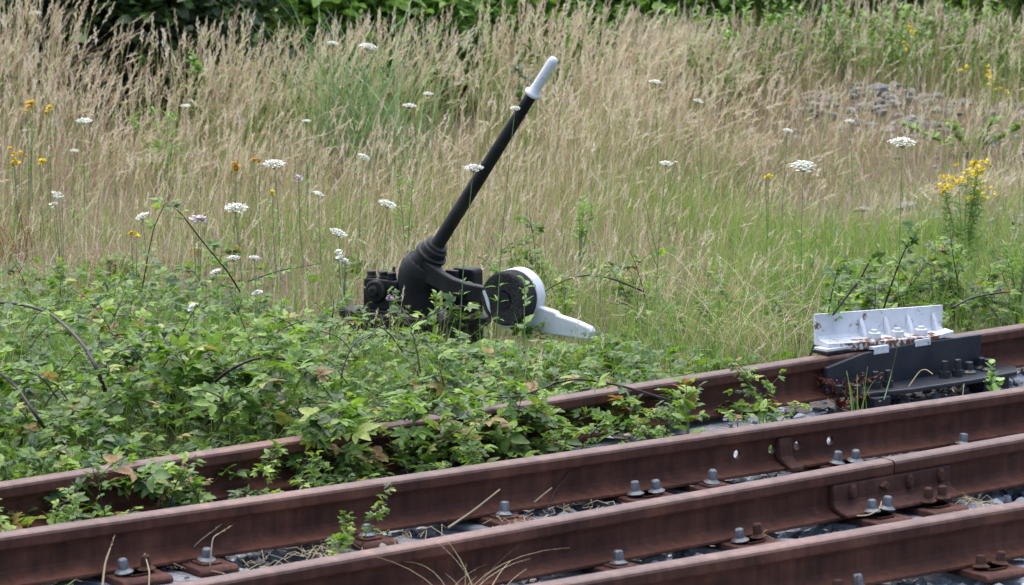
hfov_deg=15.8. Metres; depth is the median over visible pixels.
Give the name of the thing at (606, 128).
dry grass
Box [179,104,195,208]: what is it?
wild carrot
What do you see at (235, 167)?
ragwort
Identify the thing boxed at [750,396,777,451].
leafy weed
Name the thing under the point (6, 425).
bramble cane
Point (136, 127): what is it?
leafy weed
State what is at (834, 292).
bramble cane
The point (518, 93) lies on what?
leafy weed
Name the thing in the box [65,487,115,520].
bramble cane
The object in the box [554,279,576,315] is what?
bramble cane
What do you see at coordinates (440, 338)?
bramble cane
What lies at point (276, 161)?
wild carrot
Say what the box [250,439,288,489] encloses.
bramble cane
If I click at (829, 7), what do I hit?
leafy weed
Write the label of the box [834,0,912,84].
leafy weed
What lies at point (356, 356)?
bramble cane
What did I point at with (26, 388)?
bramble cane
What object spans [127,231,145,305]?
ragwort
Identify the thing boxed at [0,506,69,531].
bramble cane
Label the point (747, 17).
leafy weed
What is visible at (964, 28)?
leafy weed
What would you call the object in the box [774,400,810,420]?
bramble cane
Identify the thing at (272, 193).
ragwort
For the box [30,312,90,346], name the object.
bramble cane
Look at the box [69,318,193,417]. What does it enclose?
bramble cane
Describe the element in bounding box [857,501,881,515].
dry stalk
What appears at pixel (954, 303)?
bramble cane
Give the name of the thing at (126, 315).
bramble cane
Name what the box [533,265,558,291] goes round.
bramble cane
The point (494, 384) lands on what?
bramble cane
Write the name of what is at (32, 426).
bramble cane
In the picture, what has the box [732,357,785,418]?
bramble cane
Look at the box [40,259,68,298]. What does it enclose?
bramble cane
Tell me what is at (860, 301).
bramble cane
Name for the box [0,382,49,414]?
bramble cane
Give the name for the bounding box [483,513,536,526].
straw heap
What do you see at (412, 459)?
bramble cane
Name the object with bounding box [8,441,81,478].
bramble cane
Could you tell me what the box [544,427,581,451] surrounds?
bramble cane
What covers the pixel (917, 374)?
dry stalk
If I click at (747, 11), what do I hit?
leafy weed
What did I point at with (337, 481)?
bramble cane
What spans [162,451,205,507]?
bramble cane
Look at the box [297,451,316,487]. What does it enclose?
bramble cane
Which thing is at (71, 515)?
bramble cane
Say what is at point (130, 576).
baseplate
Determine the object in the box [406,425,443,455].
bramble cane
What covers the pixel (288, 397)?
bramble cane
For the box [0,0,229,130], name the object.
shrub
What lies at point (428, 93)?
wild carrot
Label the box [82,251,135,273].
bramble cane
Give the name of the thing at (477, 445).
bramble cane
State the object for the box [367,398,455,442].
bramble cane
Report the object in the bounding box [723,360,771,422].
bramble cane
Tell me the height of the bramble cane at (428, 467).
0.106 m
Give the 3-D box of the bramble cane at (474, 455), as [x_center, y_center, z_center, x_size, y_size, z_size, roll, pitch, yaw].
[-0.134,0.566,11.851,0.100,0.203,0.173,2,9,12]
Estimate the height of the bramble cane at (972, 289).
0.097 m
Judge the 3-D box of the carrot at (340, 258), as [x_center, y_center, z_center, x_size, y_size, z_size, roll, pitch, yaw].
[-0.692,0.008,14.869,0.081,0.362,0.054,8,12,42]
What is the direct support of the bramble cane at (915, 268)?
on the ground at (590, 257)
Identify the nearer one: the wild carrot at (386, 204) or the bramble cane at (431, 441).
the bramble cane at (431, 441)
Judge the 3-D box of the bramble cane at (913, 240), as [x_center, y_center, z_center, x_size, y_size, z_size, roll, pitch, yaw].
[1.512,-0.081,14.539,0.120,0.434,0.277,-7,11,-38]
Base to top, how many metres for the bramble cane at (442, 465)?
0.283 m
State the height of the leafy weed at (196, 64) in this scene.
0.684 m
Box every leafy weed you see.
[118,102,185,200]
[183,49,213,162]
[223,22,348,124]
[240,15,332,120]
[292,1,389,122]
[327,21,401,124]
[367,12,402,89]
[376,15,435,108]
[392,171,419,254]
[409,5,475,113]
[412,6,454,112]
[426,289,441,342]
[436,11,487,103]
[460,2,530,123]
[476,3,546,122]
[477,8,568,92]
[510,44,539,188]
[515,275,534,357]
[527,0,625,98]
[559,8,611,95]
[565,195,598,277]
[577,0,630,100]
[590,19,669,92]
[615,14,698,80]
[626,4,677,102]
[630,46,704,108]
[656,10,744,78]
[670,0,738,108]
[672,375,706,433]
[680,28,743,133]
[691,0,777,73]
[705,62,771,115]
[741,0,808,103]
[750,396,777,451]
[755,44,825,103]
[763,2,803,102]
[783,12,879,87]
[812,21,882,89]
[813,0,869,88]
[822,2,873,85]
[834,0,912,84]
[876,4,929,81]
[882,4,941,90]
[895,31,969,94]
[899,114,1023,156]
[906,4,991,92]
[945,0,992,96]
[948,0,1023,103]
[978,48,1023,99]
[983,359,997,390]
[989,15,1023,95]
[992,377,1004,390]
[1000,240,1023,320]
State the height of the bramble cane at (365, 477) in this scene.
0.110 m
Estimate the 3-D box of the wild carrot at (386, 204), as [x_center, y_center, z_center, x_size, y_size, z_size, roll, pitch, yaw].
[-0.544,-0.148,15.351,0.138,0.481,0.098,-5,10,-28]
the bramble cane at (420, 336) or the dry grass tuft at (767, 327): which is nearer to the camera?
the bramble cane at (420, 336)
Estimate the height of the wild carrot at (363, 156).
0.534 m
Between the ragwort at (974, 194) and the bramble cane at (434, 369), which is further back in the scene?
the ragwort at (974, 194)
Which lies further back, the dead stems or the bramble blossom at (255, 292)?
the dead stems
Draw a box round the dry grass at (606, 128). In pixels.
[0,0,1023,584]
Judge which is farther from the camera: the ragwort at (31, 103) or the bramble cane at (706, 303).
the ragwort at (31, 103)
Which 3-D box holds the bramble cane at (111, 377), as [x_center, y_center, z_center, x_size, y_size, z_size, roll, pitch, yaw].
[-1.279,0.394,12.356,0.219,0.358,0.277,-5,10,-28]
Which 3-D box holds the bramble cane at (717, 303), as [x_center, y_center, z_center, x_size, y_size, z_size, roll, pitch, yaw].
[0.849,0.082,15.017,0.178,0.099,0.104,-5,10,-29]
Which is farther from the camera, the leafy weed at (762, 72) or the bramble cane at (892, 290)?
the leafy weed at (762, 72)
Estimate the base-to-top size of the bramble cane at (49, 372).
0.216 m
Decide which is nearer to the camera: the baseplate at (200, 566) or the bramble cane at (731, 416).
the baseplate at (200, 566)
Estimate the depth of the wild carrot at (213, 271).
14.87 m
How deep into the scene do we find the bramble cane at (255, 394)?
12.21 m
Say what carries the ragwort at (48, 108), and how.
on the ground at (590, 257)
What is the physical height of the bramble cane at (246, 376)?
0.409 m
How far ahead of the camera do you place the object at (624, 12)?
22.34 m
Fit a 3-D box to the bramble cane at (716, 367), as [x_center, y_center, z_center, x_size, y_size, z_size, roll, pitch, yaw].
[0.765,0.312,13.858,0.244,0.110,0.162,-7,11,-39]
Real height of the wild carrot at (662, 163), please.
0.694 m
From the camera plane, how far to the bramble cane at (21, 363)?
12.24 m
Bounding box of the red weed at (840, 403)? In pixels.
[806,370,882,410]
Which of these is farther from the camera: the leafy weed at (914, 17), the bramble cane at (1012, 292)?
the leafy weed at (914, 17)
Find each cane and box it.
[0,299,110,400]
[0,319,88,392]
[0,360,58,399]
[0,362,53,424]
[0,372,57,445]
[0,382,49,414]
[0,389,29,421]
[0,404,39,444]
[0,411,53,454]
[0,442,26,480]
[0,445,70,477]
[0,466,38,480]
[0,498,15,531]
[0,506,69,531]
[3,257,41,302]
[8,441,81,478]
[12,363,67,399]
[18,444,97,478]
[20,284,45,314]
[22,369,189,449]
[22,394,130,430]
[23,424,108,452]
[25,294,103,330]
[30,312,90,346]
[33,483,92,523]
[35,374,101,407]
[37,347,83,380]
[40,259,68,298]
[43,390,71,432]
[44,257,66,310]
[44,504,84,519]
[49,499,73,523]
[54,286,131,372]
[55,580,73,584]
[57,485,84,521]
[59,334,126,376]
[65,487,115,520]
[67,453,138,516]
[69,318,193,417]
[70,352,107,373]
[75,289,110,305]
[77,280,102,293]
[77,294,138,378]
[80,458,215,504]
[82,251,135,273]
[82,428,212,465]
[86,328,141,363]
[88,267,123,277]
[88,293,124,311]
[89,343,162,374]
[89,358,167,455]
[98,275,144,292]
[98,366,260,440]
[102,335,168,369]
[103,454,175,499]
[107,267,156,276]
[107,308,201,380]
[107,345,191,417]
[110,395,191,430]
[111,460,194,505]
[115,506,142,515]
[125,264,161,294]
[128,335,178,348]
[133,313,180,324]
[139,203,167,287]
[140,336,184,363]
[145,388,178,419]
[148,333,227,439]
[150,196,240,291]
[155,497,207,508]
[158,340,222,373]
[162,261,227,282]
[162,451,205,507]
[166,464,211,503]
[171,294,217,363]
[173,328,222,354]
[174,484,212,501]
[179,381,232,409]
[181,446,252,481]
[186,331,266,433]
[186,372,290,445]
[187,238,243,279]
[206,316,347,398]
[210,349,310,383]
[214,327,262,345]
[224,273,247,287]
[224,302,254,312]
[225,291,260,356]
[225,403,272,438]
[228,490,256,498]
[230,331,272,354]
[231,322,331,369]
[231,327,347,439]
[238,264,298,282]
[240,485,283,495]
[246,340,334,390]
[247,262,319,281]
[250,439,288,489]
[251,349,369,423]
[253,305,303,340]
[255,380,287,410]
[257,313,336,356]
[260,298,291,356]
[262,389,329,427]
[272,408,315,439]
[274,451,339,486]
[279,345,347,384]
[283,410,403,434]
[286,450,317,482]
[287,474,320,489]
[288,363,339,381]
[295,407,380,453]
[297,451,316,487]
[298,323,357,359]
[310,450,354,484]
[313,301,362,329]
[314,448,365,483]
[316,289,355,377]
[317,394,418,432]
[319,477,358,482]
[321,441,388,471]
[323,313,402,352]
[325,532,354,554]
[329,265,365,279]
[330,254,390,273]
[332,468,386,484]
[338,510,355,551]
[339,331,379,388]
[339,342,379,370]
[349,302,374,330]
[352,453,393,471]
[352,453,394,478]
[353,473,379,481]
[360,408,423,473]
[360,481,395,550]
[365,320,496,410]
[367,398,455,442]
[370,439,427,473]
[376,305,410,348]
[376,384,485,422]
[380,287,404,346]
[384,426,499,464]
[385,305,431,402]
[398,452,438,471]
[406,292,482,342]
[406,399,536,414]
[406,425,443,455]
[409,462,437,470]
[412,368,482,403]
[413,421,482,450]
[416,420,460,472]
[416,421,467,457]
[420,415,497,452]
[421,353,478,373]
[423,336,444,392]
[424,359,455,406]
[429,407,552,427]
[430,410,517,432]
[436,394,499,412]
[436,414,493,469]
[438,302,472,343]
[439,393,529,453]
[446,413,511,440]
[447,442,502,459]
[448,372,668,409]
[450,420,558,466]
[456,379,552,419]
[456,440,481,466]
[464,418,575,426]
[471,301,487,338]
[476,419,539,459]
[478,254,527,273]
[479,355,525,368]
[479,373,528,400]
[485,414,534,435]
[489,371,512,396]
[490,415,558,454]
[491,383,516,401]
[492,394,568,427]
[495,401,599,438]
[498,237,527,264]
[507,233,534,268]
[509,322,548,357]
[512,354,591,371]
[512,364,582,387]
[513,215,544,279]
[521,249,557,295]
[530,341,563,364]
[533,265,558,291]
[541,429,574,452]
[542,337,584,359]
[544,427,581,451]
[545,273,643,291]
[545,389,573,416]
[552,385,579,394]
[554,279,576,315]
[559,383,577,393]
[567,406,606,425]
[571,410,616,449]
[574,352,633,370]
[574,382,683,428]
[578,331,596,371]
[578,370,601,388]
[581,357,616,389]
[584,262,619,288]
[591,331,626,351]
[597,394,643,442]
[597,416,624,430]
[600,261,636,321]
[608,356,677,386]
[609,272,635,321]
[616,416,666,438]
[617,248,667,316]
[618,306,652,330]
[618,400,664,443]
[622,265,644,324]
[624,415,656,440]
[644,388,699,412]
[653,381,709,437]
[653,398,683,435]
[665,312,693,326]
[668,349,711,374]
[668,354,746,372]
[686,345,710,359]
[693,299,720,334]
[698,364,724,370]
[700,268,737,322]
[711,300,732,320]
[714,399,752,414]
[721,410,755,426]
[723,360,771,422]
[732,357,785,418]
[761,378,779,420]
[762,292,795,339]
[765,413,790,421]
[767,319,791,342]
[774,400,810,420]
[802,296,817,315]
[809,251,885,355]
[810,305,887,346]
[811,265,849,354]
[815,295,849,313]
[820,297,935,312]
[834,255,866,293]
[841,295,892,308]
[841,298,875,310]
[844,279,879,300]
[846,295,887,309]
[851,279,888,309]
[857,281,949,305]
[864,278,967,302]
[871,277,931,301]
[876,271,917,305]
[883,219,924,308]
[886,241,949,306]
[900,256,922,305]
[910,295,943,305]
[914,255,948,305]
[918,243,954,271]
[921,240,953,300]
[933,240,976,297]
[933,268,963,292]
[933,289,964,315]
[937,232,969,294]
[937,298,972,318]
[943,284,969,316]
[951,289,1023,308]
[958,287,996,330]
[969,287,1019,311]
[973,264,1000,306]
[976,279,1004,325]
[977,294,1011,325]
[989,300,1023,319]
[995,261,1018,301]
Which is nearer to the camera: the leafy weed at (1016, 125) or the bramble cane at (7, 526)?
the bramble cane at (7, 526)
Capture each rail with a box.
[0,323,1023,529]
[0,386,1023,584]
[168,458,963,584]
[526,500,1023,584]
[882,433,1023,508]
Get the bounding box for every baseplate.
[93,554,173,584]
[157,496,175,509]
[169,547,239,576]
[337,523,398,550]
[468,501,533,526]
[580,550,639,572]
[605,479,674,503]
[676,469,731,491]
[707,523,780,550]
[805,449,863,469]
[839,495,912,526]
[896,485,968,516]
[927,433,968,449]
[947,550,1023,583]
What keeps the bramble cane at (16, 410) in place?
on the ground cover at (96, 432)
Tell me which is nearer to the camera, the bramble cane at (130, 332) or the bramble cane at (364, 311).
the bramble cane at (130, 332)
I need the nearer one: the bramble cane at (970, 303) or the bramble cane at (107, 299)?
the bramble cane at (970, 303)
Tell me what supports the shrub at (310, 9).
on the ground at (590, 257)
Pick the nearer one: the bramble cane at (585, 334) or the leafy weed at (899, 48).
the bramble cane at (585, 334)
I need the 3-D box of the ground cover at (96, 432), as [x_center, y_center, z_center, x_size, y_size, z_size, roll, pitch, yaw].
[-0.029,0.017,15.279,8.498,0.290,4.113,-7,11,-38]
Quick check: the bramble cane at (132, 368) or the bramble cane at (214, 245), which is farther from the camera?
the bramble cane at (214, 245)
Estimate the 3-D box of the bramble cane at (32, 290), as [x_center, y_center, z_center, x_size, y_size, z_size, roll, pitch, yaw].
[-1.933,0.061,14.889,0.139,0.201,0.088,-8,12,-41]
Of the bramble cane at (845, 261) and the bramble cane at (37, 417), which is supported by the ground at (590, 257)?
the bramble cane at (845, 261)
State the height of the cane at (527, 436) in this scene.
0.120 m
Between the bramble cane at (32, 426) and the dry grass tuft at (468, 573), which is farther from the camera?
the bramble cane at (32, 426)
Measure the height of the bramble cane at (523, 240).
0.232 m
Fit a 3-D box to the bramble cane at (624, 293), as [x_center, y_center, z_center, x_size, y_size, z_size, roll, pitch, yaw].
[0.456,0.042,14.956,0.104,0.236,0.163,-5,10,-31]
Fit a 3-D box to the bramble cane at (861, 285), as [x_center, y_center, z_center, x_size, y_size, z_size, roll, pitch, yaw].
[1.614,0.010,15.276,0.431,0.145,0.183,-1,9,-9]
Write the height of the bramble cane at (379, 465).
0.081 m
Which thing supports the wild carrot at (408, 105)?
on the ground at (590, 257)
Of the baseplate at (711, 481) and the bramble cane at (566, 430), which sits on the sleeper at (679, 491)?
the baseplate at (711, 481)
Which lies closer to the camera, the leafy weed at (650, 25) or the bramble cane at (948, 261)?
the bramble cane at (948, 261)
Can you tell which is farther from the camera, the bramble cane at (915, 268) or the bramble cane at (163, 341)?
the bramble cane at (915, 268)
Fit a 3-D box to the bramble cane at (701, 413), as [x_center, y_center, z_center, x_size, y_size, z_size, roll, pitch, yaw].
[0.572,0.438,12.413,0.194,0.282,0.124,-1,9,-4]
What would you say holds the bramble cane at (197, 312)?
on the ground at (590, 257)
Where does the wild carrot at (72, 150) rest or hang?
on the ground at (590, 257)
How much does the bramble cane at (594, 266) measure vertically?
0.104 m
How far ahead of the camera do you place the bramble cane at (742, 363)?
13.83 m
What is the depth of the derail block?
13.67 m
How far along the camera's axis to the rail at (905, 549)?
10.55 m
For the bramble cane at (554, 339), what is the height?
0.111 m
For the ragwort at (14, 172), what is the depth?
17.04 m
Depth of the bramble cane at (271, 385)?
12.92 m
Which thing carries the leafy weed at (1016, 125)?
on the ground at (590, 257)
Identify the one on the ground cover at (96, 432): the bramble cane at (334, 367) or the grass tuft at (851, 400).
the bramble cane at (334, 367)
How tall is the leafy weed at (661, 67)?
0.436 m
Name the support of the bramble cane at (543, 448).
on the ground at (590, 257)
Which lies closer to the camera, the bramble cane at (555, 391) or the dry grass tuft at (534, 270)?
the bramble cane at (555, 391)
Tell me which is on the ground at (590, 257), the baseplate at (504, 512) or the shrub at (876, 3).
the shrub at (876, 3)
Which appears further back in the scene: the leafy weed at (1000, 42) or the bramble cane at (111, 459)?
the leafy weed at (1000, 42)
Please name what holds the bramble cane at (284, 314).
on the ground cover at (96, 432)
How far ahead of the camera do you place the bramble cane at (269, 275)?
14.83 m
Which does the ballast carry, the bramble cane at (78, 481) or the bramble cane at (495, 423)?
the bramble cane at (78, 481)
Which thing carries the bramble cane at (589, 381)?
on the bramble cane at (478, 399)
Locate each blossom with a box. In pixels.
[187,303,195,328]
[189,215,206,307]
[252,290,262,362]
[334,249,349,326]
[386,294,394,361]
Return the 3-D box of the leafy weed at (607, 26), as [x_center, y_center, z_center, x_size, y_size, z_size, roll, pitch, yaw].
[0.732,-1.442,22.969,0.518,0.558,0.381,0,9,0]
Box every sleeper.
[41,569,218,584]
[208,493,1023,584]
[256,536,888,584]
[321,470,921,532]
[407,461,995,513]
[557,437,1023,498]
[616,419,924,456]
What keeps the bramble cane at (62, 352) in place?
on the ground at (590, 257)
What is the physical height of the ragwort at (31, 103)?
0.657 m
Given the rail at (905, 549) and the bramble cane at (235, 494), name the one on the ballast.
the bramble cane at (235, 494)
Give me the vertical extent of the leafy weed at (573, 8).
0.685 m
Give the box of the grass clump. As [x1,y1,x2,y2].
[180,0,560,185]
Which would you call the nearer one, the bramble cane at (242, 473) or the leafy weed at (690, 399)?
the bramble cane at (242, 473)
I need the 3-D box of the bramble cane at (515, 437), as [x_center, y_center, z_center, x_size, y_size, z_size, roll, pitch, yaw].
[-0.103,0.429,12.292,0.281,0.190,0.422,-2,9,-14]
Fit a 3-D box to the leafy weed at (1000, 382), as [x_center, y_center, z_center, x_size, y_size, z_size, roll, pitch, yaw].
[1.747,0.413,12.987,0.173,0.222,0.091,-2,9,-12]
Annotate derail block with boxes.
[812,305,1016,409]
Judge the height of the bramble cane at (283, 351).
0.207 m
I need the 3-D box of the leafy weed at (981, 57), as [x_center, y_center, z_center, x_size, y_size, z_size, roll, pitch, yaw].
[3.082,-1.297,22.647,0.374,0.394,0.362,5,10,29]
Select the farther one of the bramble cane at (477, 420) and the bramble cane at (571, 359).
the bramble cane at (571, 359)
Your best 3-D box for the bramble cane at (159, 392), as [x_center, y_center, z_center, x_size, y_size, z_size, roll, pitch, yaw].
[-1.180,0.355,12.936,0.749,0.237,0.402,-8,12,-43]
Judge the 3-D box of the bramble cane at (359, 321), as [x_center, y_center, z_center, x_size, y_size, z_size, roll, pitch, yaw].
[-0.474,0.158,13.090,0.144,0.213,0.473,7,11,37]
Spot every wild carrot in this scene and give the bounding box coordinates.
[29,11,40,156]
[65,149,83,235]
[74,118,94,230]
[135,212,155,287]
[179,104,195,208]
[207,268,226,313]
[224,203,253,295]
[226,255,248,319]
[246,255,264,318]
[262,159,291,274]
[297,119,314,224]
[310,191,330,268]
[327,41,343,189]
[330,228,353,313]
[347,43,376,220]
[349,153,369,256]
[362,199,395,270]
[391,103,416,236]
[415,92,433,202]
[451,164,483,345]
[485,106,519,338]
[645,161,686,316]
[649,79,667,181]
[691,99,709,206]
[773,128,794,238]
[789,160,816,301]
[842,119,861,207]
[887,137,915,307]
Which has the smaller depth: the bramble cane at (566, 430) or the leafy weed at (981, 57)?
the bramble cane at (566, 430)
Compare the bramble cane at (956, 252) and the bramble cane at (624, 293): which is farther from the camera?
the bramble cane at (956, 252)
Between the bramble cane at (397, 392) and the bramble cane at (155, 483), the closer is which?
the bramble cane at (155, 483)
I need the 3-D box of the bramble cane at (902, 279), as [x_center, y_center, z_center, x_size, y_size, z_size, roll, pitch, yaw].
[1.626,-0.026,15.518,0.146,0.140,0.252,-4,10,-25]
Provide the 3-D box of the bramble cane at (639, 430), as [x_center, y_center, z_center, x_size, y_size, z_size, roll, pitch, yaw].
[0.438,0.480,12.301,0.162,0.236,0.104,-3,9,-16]
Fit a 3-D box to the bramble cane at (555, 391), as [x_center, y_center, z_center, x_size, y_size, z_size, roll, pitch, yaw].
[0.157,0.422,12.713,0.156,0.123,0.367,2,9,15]
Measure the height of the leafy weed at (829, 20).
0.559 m
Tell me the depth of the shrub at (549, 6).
23.28 m
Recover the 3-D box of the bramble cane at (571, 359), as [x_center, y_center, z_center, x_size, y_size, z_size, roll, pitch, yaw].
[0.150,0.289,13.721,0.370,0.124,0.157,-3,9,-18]
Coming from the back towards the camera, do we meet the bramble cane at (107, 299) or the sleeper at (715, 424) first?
the bramble cane at (107, 299)
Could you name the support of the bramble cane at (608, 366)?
on the ground at (590, 257)
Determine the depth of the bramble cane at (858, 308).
14.70 m
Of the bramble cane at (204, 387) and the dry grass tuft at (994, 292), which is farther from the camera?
the dry grass tuft at (994, 292)
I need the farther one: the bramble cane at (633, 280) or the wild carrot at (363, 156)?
the wild carrot at (363, 156)
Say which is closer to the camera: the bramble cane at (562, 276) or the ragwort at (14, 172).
the bramble cane at (562, 276)
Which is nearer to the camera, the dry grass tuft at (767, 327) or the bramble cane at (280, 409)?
the bramble cane at (280, 409)
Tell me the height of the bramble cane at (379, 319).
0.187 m
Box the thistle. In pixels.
[295,174,305,284]
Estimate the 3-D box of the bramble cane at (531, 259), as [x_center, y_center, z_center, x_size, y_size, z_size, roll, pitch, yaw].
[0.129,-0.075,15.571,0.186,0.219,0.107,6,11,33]
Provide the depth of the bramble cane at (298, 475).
11.88 m
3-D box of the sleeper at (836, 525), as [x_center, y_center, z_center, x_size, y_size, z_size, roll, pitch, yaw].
[0.745,0.751,11.702,3.850,0.145,0.250,4,10,23]
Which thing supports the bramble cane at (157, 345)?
on the ground cover at (96, 432)
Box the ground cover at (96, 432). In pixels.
[0,200,1023,479]
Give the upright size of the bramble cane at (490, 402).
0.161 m
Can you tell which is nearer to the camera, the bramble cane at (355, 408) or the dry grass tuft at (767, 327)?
the bramble cane at (355, 408)
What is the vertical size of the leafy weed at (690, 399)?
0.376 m
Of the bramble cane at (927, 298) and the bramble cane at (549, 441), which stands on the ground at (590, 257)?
the bramble cane at (927, 298)
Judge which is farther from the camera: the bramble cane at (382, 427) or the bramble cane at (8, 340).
the bramble cane at (8, 340)
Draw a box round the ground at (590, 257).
[0,1,1023,584]
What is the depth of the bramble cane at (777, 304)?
14.69 m
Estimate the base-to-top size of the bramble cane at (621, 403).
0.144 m
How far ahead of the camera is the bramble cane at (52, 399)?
12.83 m
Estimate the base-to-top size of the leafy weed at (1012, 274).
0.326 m
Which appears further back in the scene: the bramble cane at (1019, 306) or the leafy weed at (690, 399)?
the bramble cane at (1019, 306)
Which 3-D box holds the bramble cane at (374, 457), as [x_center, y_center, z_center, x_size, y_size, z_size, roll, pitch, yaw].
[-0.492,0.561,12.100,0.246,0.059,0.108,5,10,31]
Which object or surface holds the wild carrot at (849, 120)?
on the ground at (590, 257)
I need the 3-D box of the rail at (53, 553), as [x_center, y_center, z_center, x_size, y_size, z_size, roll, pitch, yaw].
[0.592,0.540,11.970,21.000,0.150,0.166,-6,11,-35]
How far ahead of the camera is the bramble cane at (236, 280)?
16.03 m
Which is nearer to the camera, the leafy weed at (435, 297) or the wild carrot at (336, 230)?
the leafy weed at (435, 297)
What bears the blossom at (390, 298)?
on the ground at (590, 257)
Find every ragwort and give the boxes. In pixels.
[5,147,30,250]
[20,100,39,232]
[35,158,48,250]
[40,105,58,229]
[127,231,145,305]
[226,161,245,262]
[245,158,267,264]
[262,190,282,287]
[759,173,777,263]
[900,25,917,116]
[935,159,995,266]
[959,64,1008,155]
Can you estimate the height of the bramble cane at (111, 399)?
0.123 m
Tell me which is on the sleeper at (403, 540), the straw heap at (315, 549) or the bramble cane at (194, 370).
the straw heap at (315, 549)
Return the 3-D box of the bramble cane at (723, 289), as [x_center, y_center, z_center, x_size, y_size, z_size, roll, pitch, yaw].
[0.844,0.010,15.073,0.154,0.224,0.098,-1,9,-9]
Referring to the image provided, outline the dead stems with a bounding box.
[0,192,79,266]
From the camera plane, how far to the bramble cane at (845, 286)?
14.93 m
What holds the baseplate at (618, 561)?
on the sleeper at (403, 540)
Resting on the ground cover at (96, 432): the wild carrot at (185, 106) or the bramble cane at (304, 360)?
the bramble cane at (304, 360)
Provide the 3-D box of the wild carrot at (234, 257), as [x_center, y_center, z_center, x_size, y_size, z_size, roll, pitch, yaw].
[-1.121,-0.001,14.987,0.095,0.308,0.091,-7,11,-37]
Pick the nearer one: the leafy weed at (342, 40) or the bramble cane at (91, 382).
the bramble cane at (91, 382)
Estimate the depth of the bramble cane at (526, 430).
12.28 m
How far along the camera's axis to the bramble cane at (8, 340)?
13.38 m
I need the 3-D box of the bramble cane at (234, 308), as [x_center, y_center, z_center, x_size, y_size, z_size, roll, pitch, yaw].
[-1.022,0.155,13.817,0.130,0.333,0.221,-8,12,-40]
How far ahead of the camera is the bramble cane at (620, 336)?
14.32 m
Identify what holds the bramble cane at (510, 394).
on the ground cover at (96, 432)
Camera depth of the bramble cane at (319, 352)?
12.55 m
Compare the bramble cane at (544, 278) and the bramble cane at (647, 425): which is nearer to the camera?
the bramble cane at (647, 425)
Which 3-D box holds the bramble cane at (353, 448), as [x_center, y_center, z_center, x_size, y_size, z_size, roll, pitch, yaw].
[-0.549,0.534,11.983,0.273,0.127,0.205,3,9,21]
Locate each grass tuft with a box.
[375,537,561,584]
[468,233,593,311]
[589,259,867,362]
[593,270,808,356]
[599,281,853,366]
[652,227,832,311]
[845,366,873,410]
[924,262,1023,319]
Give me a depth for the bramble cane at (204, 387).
11.96 m
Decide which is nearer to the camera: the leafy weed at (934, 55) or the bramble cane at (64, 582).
the bramble cane at (64, 582)
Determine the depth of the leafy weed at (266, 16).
22.67 m
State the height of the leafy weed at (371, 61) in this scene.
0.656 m
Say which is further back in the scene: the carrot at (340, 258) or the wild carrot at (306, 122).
the wild carrot at (306, 122)
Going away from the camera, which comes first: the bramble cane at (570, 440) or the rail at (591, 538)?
the rail at (591, 538)
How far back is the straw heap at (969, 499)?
11.71 m
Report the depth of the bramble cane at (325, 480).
11.89 m
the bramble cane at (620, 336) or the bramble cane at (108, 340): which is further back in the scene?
the bramble cane at (620, 336)
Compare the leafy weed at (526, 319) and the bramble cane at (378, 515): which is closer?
the bramble cane at (378, 515)
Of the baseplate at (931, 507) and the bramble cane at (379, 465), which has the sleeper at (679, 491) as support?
the baseplate at (931, 507)
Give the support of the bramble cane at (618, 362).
on the ground at (590, 257)
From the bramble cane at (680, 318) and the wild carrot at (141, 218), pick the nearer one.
the bramble cane at (680, 318)
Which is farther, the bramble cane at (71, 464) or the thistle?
the thistle
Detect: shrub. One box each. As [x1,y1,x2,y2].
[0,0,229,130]
[0,0,303,131]
[167,0,523,131]
[390,0,688,112]
[520,0,756,83]
[641,0,896,46]
[755,0,1021,49]
[912,0,1023,50]
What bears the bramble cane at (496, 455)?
on the rail at (1003, 345)
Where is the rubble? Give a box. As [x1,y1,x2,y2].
[772,80,1023,230]
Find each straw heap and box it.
[159,562,191,569]
[211,550,317,573]
[271,543,362,559]
[320,523,449,546]
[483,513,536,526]
[543,499,614,516]
[948,492,995,507]
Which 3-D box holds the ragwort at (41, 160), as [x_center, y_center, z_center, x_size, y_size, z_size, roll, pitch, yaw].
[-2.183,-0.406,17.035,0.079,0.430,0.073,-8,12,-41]
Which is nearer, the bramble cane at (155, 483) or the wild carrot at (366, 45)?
the bramble cane at (155, 483)
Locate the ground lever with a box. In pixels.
[339,56,595,351]
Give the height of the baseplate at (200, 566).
0.068 m
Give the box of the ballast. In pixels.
[156,367,1023,584]
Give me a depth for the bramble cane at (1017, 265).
15.26 m
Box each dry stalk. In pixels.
[101,535,114,584]
[144,553,149,584]
[194,525,219,546]
[210,526,230,565]
[447,489,499,528]
[523,487,551,511]
[546,471,570,511]
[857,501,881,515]
[883,341,898,399]
[909,369,932,385]
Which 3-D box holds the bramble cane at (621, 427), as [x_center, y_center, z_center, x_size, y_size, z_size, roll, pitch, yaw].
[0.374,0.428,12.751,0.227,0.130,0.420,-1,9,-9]
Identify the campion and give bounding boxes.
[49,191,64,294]
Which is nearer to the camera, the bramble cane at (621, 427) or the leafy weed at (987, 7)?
the bramble cane at (621, 427)
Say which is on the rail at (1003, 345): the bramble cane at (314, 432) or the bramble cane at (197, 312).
the bramble cane at (314, 432)
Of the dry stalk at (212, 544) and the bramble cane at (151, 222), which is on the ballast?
the dry stalk at (212, 544)
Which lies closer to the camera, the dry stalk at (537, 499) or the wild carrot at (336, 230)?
the dry stalk at (537, 499)

